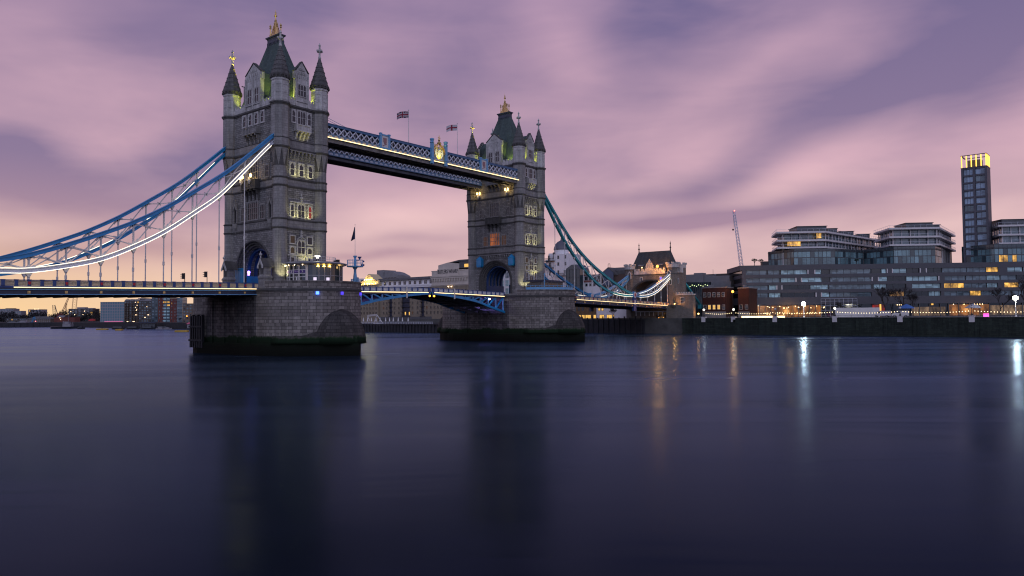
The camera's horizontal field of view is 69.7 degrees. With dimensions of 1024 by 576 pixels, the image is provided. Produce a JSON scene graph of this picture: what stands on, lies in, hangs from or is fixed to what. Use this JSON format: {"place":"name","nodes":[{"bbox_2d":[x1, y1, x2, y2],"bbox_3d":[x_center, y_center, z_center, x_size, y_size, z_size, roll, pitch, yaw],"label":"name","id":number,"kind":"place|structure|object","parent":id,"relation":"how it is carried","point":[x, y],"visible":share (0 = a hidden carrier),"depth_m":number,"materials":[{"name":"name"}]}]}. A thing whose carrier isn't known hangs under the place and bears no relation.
{"place":"outdoors","nodes":[
{"label":"outdoors","id":0,"kind":"place"},
{"bbox_2d":[0,316,431,328],"bbox_3d":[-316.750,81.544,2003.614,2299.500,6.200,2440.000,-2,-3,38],"label":"bank","id":1,"kind":"structure","parent":0,"point":[172,325],"depth_m":581.06,"materials":[{"name":"stone"}]},
{"bbox_2d":[0,323,51,327],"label":"river wall","id":2,"kind":"structure","parent":1,"relation":"on","point":[2,325],"depth_m":654.37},
{"bbox_2d":[26,316,53,321],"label":"river shed","id":3,"kind":"structure","parent":1,"relation":"on","point":[44,319],"depth_m":690.49,"materials":[{"name":"stone"}]},
{"bbox_2d":[0,309,99,321],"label":"distant trees","id":4,"kind":"object","parent":1,"relation":"on","point":[28,315],"visible":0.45,"depth_m":757.84,"materials":[{"name":"plant"}]},
{"bbox_2d":[54,313,79,321],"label":"red shed","id":5,"kind":"structure","parent":1,"relation":"on","point":[60,317],"depth_m":679.85,"materials":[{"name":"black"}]},
{"bbox_2d":[68,307,99,321],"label":"apartment building","id":6,"kind":"structure","parent":1,"relation":"on","point":[78,311],"depth_m":759.84,"materials":[{"name":"grey concrete"}]},
{"bbox_2d":[100,302,123,321],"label":"apartment building","id":7,"kind":"structure","parent":1,"relation":"on","point":[111,311],"depth_m":649.67,"materials":[{"name":"blue"}]},
{"bbox_2d":[124,299,139,321],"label":"apartment building","id":8,"kind":"structure","parent":1,"relation":"on","point":[131,310],"depth_m":584.52,"materials":[{"name":"black concrete"}]},
{"bbox_2d":[138,298,151,321],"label":"apartment building","id":9,"kind":"structure","parent":1,"relation":"on","point":[145,304],"depth_m":569.72,"materials":[{"name":"grey concrete"}]},
{"bbox_2d":[151,297,157,321],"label":"apartment building","id":10,"kind":"structure","parent":1,"relation":"on","point":[154,311],"depth_m":559.60,"materials":[{"name":"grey glass"}]},
{"bbox_2d":[158,298,163,321],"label":"apartment building","id":11,"kind":"structure","parent":1,"relation":"on","point":[160,310],"depth_m":549.64,"materials":[{"name":"red brick"}]},
{"bbox_2d":[163,297,176,321],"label":"apartment building","id":12,"kind":"structure","parent":1,"relation":"on","point":[166,308],"depth_m":549.66,"materials":[{"name":"blue glass"}]},
{"bbox_2d":[170,298,186,321],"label":"apartment building","id":13,"kind":"structure","parent":1,"relation":"on","point":[176,309],"depth_m":544.73,"materials":[{"name":"red glass"}]},
{"bbox_2d":[183,303,192,322],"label":"apartment building","id":14,"kind":"structure","parent":1,"relation":"on","point":[187,310],"depth_m":499.77,"materials":[{"name":"black glass"}]},
{"bbox_2d":[0,327,1023,575],"bbox_3d":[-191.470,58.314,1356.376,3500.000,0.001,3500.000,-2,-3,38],"label":"river water","id":15,"kind":"structure","parent":0,"point":[146,453],"depth_m":40.75,"materials":[{"name":"liquid"}]},
{"bbox_2d":[50,313,78,328],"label":"moored boat","id":16,"kind":"object","parent":15,"relation":"on","point":[67,325],"visible":0.9,"depth_m":547.22,"materials":[{"name":"grey"}]},
{"bbox_2d":[188,280,365,355],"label":"bridge pier","id":17,"kind":"structure","parent":15,"relation":"in","point":[299,318],"depth_m":146.86,"materials":[{"name":"stone"}]},
{"bbox_2d":[0,279,258,297],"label":"side span deck","id":18,"kind":"structure","parent":17,"relation":"on","point":[17,288],"depth_m":129.54,"materials":[{"name":"metal"}]},
{"bbox_2d":[221,255,237,287],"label":"stone shrine","id":19,"kind":"object","parent":17,"relation":"on","point":[228,268],"visible":0.91,"depth_m":159.77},
{"bbox_2d":[235,268,243,287],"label":"hoarding","id":20,"kind":"object","parent":17,"relation":"on","point":[239,275],"visible":0.56,"depth_m":161.58,"materials":[{"name":"blue paint"}]},
{"bbox_2d":[257,251,274,286],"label":"stone shrine","id":21,"kind":"object","parent":17,"relation":"on","point":[264,265],"visible":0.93,"depth_m":151.16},
{"bbox_2d":[222,10,329,282],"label":"bridge tower","id":22,"kind":"structure","parent":17,"relation":"on","point":[285,203],"depth_m":159.75,"materials":[{"name":"grey stone"}]},
{"bbox_2d":[0,146,225,286],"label":"suspension chain","id":23,"kind":"object","parent":22,"relation":"hanging from","point":[118,218],"visible":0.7,"depth_m":147.80,"materials":[{"name":"blue paint"}]},
{"bbox_2d":[0,133,273,283],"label":"suspension chain","id":24,"kind":"object","parent":22,"relation":"hanging from","point":[29,270],"visible":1,"depth_m":132.01,"materials":[{"name":"blue paint"}]},
{"bbox_2d":[240,206,246,222],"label":"window","id":25,"kind":"structure","parent":22,"relation":"in","point":[242,208],"depth_m":162.34,"materials":[{"name":"grey glass"}]},
{"bbox_2d":[247,200,258,221],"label":"window","id":26,"kind":"structure","parent":22,"relation":"in","point":[252,206],"depth_m":160.00,"materials":[{"name":"grey glass"}]},
{"bbox_2d":[248,159,258,178],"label":"window","id":27,"kind":"structure","parent":22,"relation":"in","point":[254,169],"depth_m":160.04,"materials":[{"name":"grey glass"}]},
{"bbox_2d":[259,203,265,219],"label":"window","id":28,"kind":"structure","parent":22,"relation":"in","point":[262,207],"depth_m":157.79,"materials":[{"name":"glass"}]},
{"bbox_2d":[289,203,294,217],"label":"window","id":29,"kind":"structure","parent":22,"relation":"in","point":[292,205],"depth_m":156.48,"materials":[{"name":"glass"}]},
{"bbox_2d":[289,161,295,176],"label":"window","id":30,"kind":"structure","parent":22,"relation":"in","point":[292,166],"depth_m":156.79,"materials":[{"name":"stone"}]},
{"bbox_2d":[296,239,305,254],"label":"window","id":31,"kind":"structure","parent":22,"relation":"in","point":[301,244],"depth_m":157.90,"materials":[{"name":"glass"}]},
{"bbox_2d":[296,203,305,218],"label":"window","id":32,"kind":"structure","parent":22,"relation":"in","point":[300,207],"depth_m":158.13,"materials":[{"name":"glass"}]},
{"bbox_2d":[298,163,304,177],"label":"window","id":33,"kind":"structure","parent":22,"relation":"in","point":[301,167],"depth_m":158.56,"materials":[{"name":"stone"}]},
{"bbox_2d":[297,109,305,124],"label":"window","id":34,"kind":"structure","parent":22,"relation":"in","point":[301,115],"depth_m":158.97,"materials":[{"name":"glass"}]},
{"bbox_2d":[307,205,312,219],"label":"window","id":35,"kind":"structure","parent":22,"relation":"in","point":[310,208],"depth_m":160.04,"materials":[{"name":"glass"}]},
{"bbox_2d":[307,165,313,178],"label":"window","id":36,"kind":"structure","parent":22,"relation":"in","point":[310,169],"depth_m":160.39,"materials":[{"name":"stone"}]},
{"bbox_2d":[327,148,481,189],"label":"level walkway","id":37,"kind":"structure","parent":22,"relation":"attached to","point":[363,162],"depth_m":202.01,"materials":[{"name":"paint"}]},
{"bbox_2d":[282,256,346,280],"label":"entrance pavilion","id":38,"kind":"structure","parent":17,"relation":"on","point":[317,269],"depth_m":150.06,"materials":[{"name":"silver metal"}]},
{"bbox_2d":[347,256,363,281],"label":"navigation mast","id":39,"kind":"object","parent":17,"relation":"on","point":[355,263],"visible":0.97,"depth_m":158.58,"materials":[{"name":"metal"}]},
{"bbox_2d":[361,286,430,304],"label":"bascule leaf","id":40,"kind":"object","parent":17,"relation":"attached to","point":[370,294],"visible":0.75,"depth_m":180.14,"materials":[{"name":"metal"}]},
{"bbox_2d":[361,322,437,332],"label":"timber jetty","id":41,"kind":"object","parent":15,"relation":"in","point":[377,327],"visible":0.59,"depth_m":338.93,"materials":[{"name":"grey paint"}]},
{"bbox_2d":[437,289,585,341],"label":"bridge pier","id":42,"kind":"structure","parent":15,"relation":"in","point":[540,315],"depth_m":211.59,"materials":[{"name":"stone"}]},
{"bbox_2d":[404,288,504,312],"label":"bascule leaf","id":43,"kind":"object","parent":42,"relation":"attached to","point":[461,301],"visible":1,"depth_m":208.70,"materials":[{"name":"metal"}]},
{"bbox_2d":[465,95,545,293],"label":"bridge tower","id":44,"kind":"structure","parent":42,"relation":"on","point":[502,226],"depth_m":224.81,"materials":[{"name":"grey stone"}]},
{"bbox_2d":[328,123,517,185],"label":"level walkway","id":45,"kind":"structure","parent":44,"relation":"attached to","point":[388,148],"depth_m":187.17,"materials":[{"name":"paint"}]},
{"bbox_2d":[489,232,499,246],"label":"window","id":46,"kind":"structure","parent":44,"relation":"in","point":[494,237],"depth_m":224.59,"materials":[{"name":"orange glass"}]},
{"bbox_2d":[489,202,499,217],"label":"window","id":47,"kind":"structure","parent":44,"relation":"in","point":[494,207],"depth_m":224.81,"materials":[{"name":"grey glass"}]},
{"bbox_2d":[509,263,589,296],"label":"suspension chain","id":48,"kind":"object","parent":44,"relation":"hanging from","point":[548,268],"visible":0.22,"depth_m":267.65,"materials":[{"name":"blue paint"}]},
{"bbox_2d":[545,194,632,298],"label":"suspension chain","id":49,"kind":"object","parent":44,"relation":"hanging from","point":[559,226],"visible":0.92,"depth_m":244.70,"materials":[{"name":"teal paint"}]},
{"bbox_2d":[523,280,564,289],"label":"control cabin","id":50,"kind":"object","parent":42,"relation":"on","point":[549,283],"visible":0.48,"depth_m":216.03,"materials":[{"name":"blue metal"}]},
{"bbox_2d":[526,285,572,289],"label":"railing","id":51,"kind":"object","parent":42,"relation":"on","point":[557,287],"visible":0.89,"depth_m":210.86,"materials":[{"name":"metal"}]},
{"bbox_2d":[575,296,669,309],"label":"side span deck","id":52,"kind":"structure","parent":42,"relation":"on","point":[597,302],"depth_m":266.46,"materials":[{"name":"metal"}]},
{"bbox_2d":[582,316,644,333],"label":"timber quay wall","id":53,"kind":"structure","parent":15,"relation":"in","point":[615,326],"depth_m":297.06,"materials":[{"name":"wood"}]},
{"bbox_2d":[682,317,1023,337],"bbox_3d":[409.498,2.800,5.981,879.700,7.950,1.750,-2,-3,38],"label":"river wall","id":54,"kind":"structure","parent":15,"relation":"in","point":[1009,327],"depth_m":238.79,"materials":[{"name":"stone"}]},
{"bbox_2d":[0,0,1023,315],"label":"sky","id":55,"kind":"structure","parent":0,"point":[660,120],"materials":[{"name":"purple"}]},
{"bbox_2d":[379,315,1023,333],"bbox_3d":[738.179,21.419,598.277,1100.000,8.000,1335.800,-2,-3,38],"label":"bank","id":56,"kind":"structure","parent":0,"point":[663,325],"depth_m":285.76,"materials":[{"name":"stone"}]},
{"bbox_2d":[360,274,381,322],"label":"pediment building","id":57,"kind":"structure","parent":56,"relation":"on","point":[371,280],"depth_m":406.67,"materials":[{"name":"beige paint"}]},
{"bbox_2d":[377,270,410,278],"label":"curved roof block","id":58,"kind":"structure","parent":56,"relation":"on","point":[384,274],"depth_m":443.64,"materials":[{"name":"metal"}]},
{"bbox_2d":[361,276,431,318],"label":"riverside warehouse","id":59,"kind":"structure","parent":56,"relation":"on","point":[403,307],"depth_m":391.26,"materials":[{"name":"grey brick"}]},
{"bbox_2d":[430,259,467,318],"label":"wharf building","id":60,"kind":"structure","parent":56,"relation":"on","point":[452,275],"depth_m":370.89,"materials":[{"name":"beige paint"}]},
{"bbox_2d":[503,272,508,293],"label":"white gridded building","id":61,"kind":"structure","parent":56,"relation":"on","point":[506,282],"depth_m":374.21,"materials":[{"name":"paint"}]},
{"bbox_2d":[545,233,580,286],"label":"domed building","id":62,"kind":"structure","parent":56,"relation":"on","point":[563,263],"depth_m":347.71,"materials":[{"name":"white paint"}]},
{"bbox_2d":[566,264,588,311],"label":"glass tower house","id":63,"kind":"structure","parent":56,"relation":"on","point":[578,276],"depth_m":334.04,"materials":[{"name":"grey"}]},
{"bbox_2d":[584,274,601,299],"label":"terraced building","id":64,"kind":"structure","parent":56,"relation":"on","point":[589,285],"depth_m":331.97,"materials":[{"name":"white paint"}]},
{"bbox_2d":[576,307,625,317],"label":"quayside house","id":65,"kind":"structure","parent":56,"relation":"on","point":[583,312],"depth_m":315.96,"materials":[{"name":"brick"}]},
{"bbox_2d":[602,267,624,301],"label":"building","id":66,"kind":"structure","parent":56,"relation":"on","point":[616,275],"depth_m":326.23,"materials":[{"name":"brick"}]},
{"bbox_2d":[624,242,695,317],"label":"gatehouse","id":67,"kind":"object","parent":56,"relation":"on","point":[641,279],"visible":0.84,"depth_m":299.72,"materials":[{"name":"stone"}]},
{"bbox_2d":[594,275,628,299],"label":"suspension chain","id":68,"kind":"object","parent":67,"relation":"attached to","point":[626,280],"visible":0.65,"depth_m":299.51,"materials":[{"name":"blue paint"}]},
{"bbox_2d":[636,274,669,302],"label":"suspension chain","id":69,"kind":"object","parent":67,"relation":"attached to","point":[664,280],"visible":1,"depth_m":285.25,"materials":[{"name":"blue paint"}]},
{"bbox_2d":[644,273,728,301],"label":"street building","id":70,"kind":"structure","parent":56,"relation":"on","point":[661,296],"depth_m":349.44,"materials":[{"name":"grey brick"}]},
{"bbox_2d":[686,273,733,316],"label":"glass building","id":71,"kind":"structure","parent":56,"relation":"on","point":[696,282],"depth_m":320.05,"materials":[{"name":"grey"}]},
{"bbox_2d":[732,210,742,265],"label":"luffing crane","id":72,"kind":"object","parent":56,"relation":"on","point":[740,252],"visible":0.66,"depth_m":334.54,"materials":[{"name":"grey metal"}]},
{"bbox_2d":[737,285,757,316],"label":"brick building","id":73,"kind":"structure","parent":56,"relation":"on","point":[747,301],"depth_m":294.90,"materials":[{"name":"brown brick"}]},
{"bbox_2d":[835,307,879,316],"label":"site hoarding","id":74,"kind":"object","parent":56,"relation":"on","point":[856,311],"visible":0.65,"depth_m":259.43,"materials":[{"name":"white paint"}]},
{"bbox_2d":[723,314,1023,317],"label":"quay railing","id":75,"kind":"object","parent":56,"relation":"on","point":[864,315],"visible":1,"depth_m":247.49,"materials":[{"name":"grey metal"}]},
{"bbox_2d":[727,262,1023,316],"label":"apartment block","id":76,"kind":"structure","parent":56,"relation":"on","point":[943,289],"depth_m":295.71,"materials":[{"name":"grey concrete"}]},
{"bbox_2d":[746,270,766,274],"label":"window","id":77,"kind":"structure","parent":76,"relation":"in","point":[750,272],"depth_m":300.74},
{"bbox_2d":[746,278,779,282],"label":"window","id":78,"kind":"structure","parent":76,"relation":"in","point":[748,280],"depth_m":300.45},
{"bbox_2d":[781,270,806,273],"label":"window","id":79,"kind":"structure","parent":76,"relation":"in","point":[782,271],"depth_m":299.42,"materials":[{"name":"teal glass"}]},
{"bbox_2d":[781,293,814,296],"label":"window","id":80,"kind":"structure","parent":76,"relation":"in","point":[783,294],"depth_m":298.91,"materials":[{"name":"black glass"}]},
{"bbox_2d":[802,277,821,281],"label":"window","id":81,"kind":"structure","parent":76,"relation":"in","point":[816,279],"depth_m":298.62,"materials":[{"name":"teal glass"}]},
{"bbox_2d":[768,248,863,264],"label":"glass pavilion block","id":82,"kind":"structure","parent":76,"relation":"on","point":[817,256],"depth_m":302.90,"materials":[{"name":"blue"}]},
{"bbox_2d":[771,226,877,264],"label":"penthouse block","id":83,"kind":"structure","parent":76,"relation":"on","point":[810,237],"depth_m":308.96,"materials":[{"name":"grey paint"}]},
{"bbox_2d":[829,284,870,288],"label":"window","id":84,"kind":"structure","parent":76,"relation":"in","point":[850,286],"depth_m":297.17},
{"bbox_2d":[830,269,870,273],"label":"window","id":85,"kind":"structure","parent":76,"relation":"in","point":[832,271],"depth_m":297.46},
{"bbox_2d":[830,277,870,281],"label":"window","id":86,"kind":"structure","parent":76,"relation":"in","point":[832,279],"depth_m":297.39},
{"bbox_2d":[830,292,870,296],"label":"window","id":87,"kind":"structure","parent":76,"relation":"in","point":[832,294],"depth_m":297.17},
{"bbox_2d":[887,276,904,280],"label":"window","id":88,"kind":"structure","parent":76,"relation":"in","point":[898,278],"depth_m":295.72,"materials":[{"name":"black glass"}]},
{"bbox_2d":[886,284,905,288],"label":"window","id":89,"kind":"structure","parent":76,"relation":"in","point":[887,285],"depth_m":295.65,"materials":[{"name":"black glass"}]},
{"bbox_2d":[863,246,941,263],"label":"glass pavilion block","id":90,"kind":"structure","parent":76,"relation":"on","point":[908,254],"depth_m":299.20,"materials":[{"name":"blue"}]},
{"bbox_2d":[873,222,955,262],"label":"penthouse block","id":91,"kind":"structure","parent":76,"relation":"on","point":[919,234],"depth_m":304.12,"materials":[{"name":"glass"}]},
{"bbox_2d":[904,291,927,295],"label":"window","id":92,"kind":"structure","parent":76,"relation":"in","point":[919,293],"depth_m":294.71,"materials":[{"name":"black glass"}]},
{"bbox_2d":[906,276,936,280],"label":"window","id":93,"kind":"structure","parent":76,"relation":"in","point":[908,278],"depth_m":294.85,"materials":[{"name":"teal glass"}]},
{"bbox_2d":[912,283,939,287],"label":"window","id":94,"kind":"structure","parent":76,"relation":"in","point":[937,285],"depth_m":294.57,"materials":[{"name":"teal glass"}]},
{"bbox_2d":[944,283,963,287],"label":"window","id":95,"kind":"structure","parent":76,"relation":"in","point":[946,285],"depth_m":293.63,"materials":[{"name":"yellow"}]},
{"bbox_2d":[942,268,966,271],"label":"window","id":96,"kind":"structure","parent":76,"relation":"in","point":[943,269],"depth_m":293.85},
{"bbox_2d":[945,276,964,279],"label":"window","id":97,"kind":"structure","parent":76,"relation":"in","point":[946,277],"depth_m":293.71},
{"bbox_2d":[944,291,969,295],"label":"window","id":98,"kind":"structure","parent":76,"relation":"in","point":[946,293],"depth_m":293.49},
{"bbox_2d":[964,283,985,287],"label":"window","id":99,"kind":"structure","parent":76,"relation":"in","point":[966,285],"depth_m":292.92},
{"bbox_2d":[965,275,985,279],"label":"window","id":100,"kind":"structure","parent":76,"relation":"in","point":[980,277],"depth_m":292.99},
{"bbox_2d":[967,267,985,271],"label":"window","id":101,"kind":"structure","parent":76,"relation":"in","point":[978,269],"depth_m":293.06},
{"bbox_2d":[961,153,992,262],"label":"residential tower","id":102,"kind":"structure","parent":76,"relation":"on","point":[976,201],"depth_m":303.54,"materials":[{"name":"black glass"}]},
{"bbox_2d":[962,243,1023,262],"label":"glass pavilion block","id":103,"kind":"structure","parent":76,"relation":"on","point":[999,253],"depth_m":295.80,"materials":[{"name":"blue"}]},
{"bbox_2d":[992,219,1023,243],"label":"penthouse block","id":104,"kind":"structure","parent":76,"relation":"on","point":[1007,231],"depth_m":299.42,"materials":[{"name":"grey paint"}]},
{"bbox_2d":[1000,275,1015,279],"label":"window","id":105,"kind":"structure","parent":76,"relation":"in","point":[1002,277],"depth_m":291.92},
{"bbox_2d":[999,290,1022,294],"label":"window","id":106,"kind":"structure","parent":76,"relation":"in","point":[1009,292],"depth_m":291.56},
{"bbox_2d":[873,311,890,316],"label":"parked van","id":107,"kind":"object","parent":56,"relation":"on","point":[884,313],"visible":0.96,"depth_m":248.32,"materials":[{"name":"white metal"}]},
{"bbox_2d":[873,286,892,310],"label":"bare tree","id":108,"kind":"object","parent":56,"relation":"on","point":[883,292],"visible":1,"depth_m":283.57,"materials":[{"name":"brown plant"}]},
{"bbox_2d":[887,286,914,310],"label":"bare tree","id":109,"kind":"object","parent":56,"relation":"on","point":[898,291],"visible":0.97,"depth_m":281.81,"materials":[{"name":"brown plant"}]},
{"bbox_2d":[907,293,918,315],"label":"bare tree","id":110,"kind":"object","parent":56,"relation":"on","point":[914,297],"visible":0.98,"depth_m":285.29,"materials":[{"name":"brown plant"}]},
{"bbox_2d":[989,286,1017,313],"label":"bare tree","id":111,"kind":"object","parent":56,"relation":"on","point":[1007,296],"visible":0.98,"depth_m":279.32,"materials":[{"name":"brown plant"}]},
{"bbox_2d":[1012,278,1023,299],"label":"bare tree","id":112,"kind":"object","parent":56,"relation":"on","point":[1021,285],"visible":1,"depth_m":275.37,"materials":[{"name":"brown plant"}]},
{"bbox_2d":[702,285,733,317],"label":"brick building","id":113,"kind":"structure","parent":0,"point":[717,301],"depth_m":298.94,"materials":[{"name":"brown brick"}]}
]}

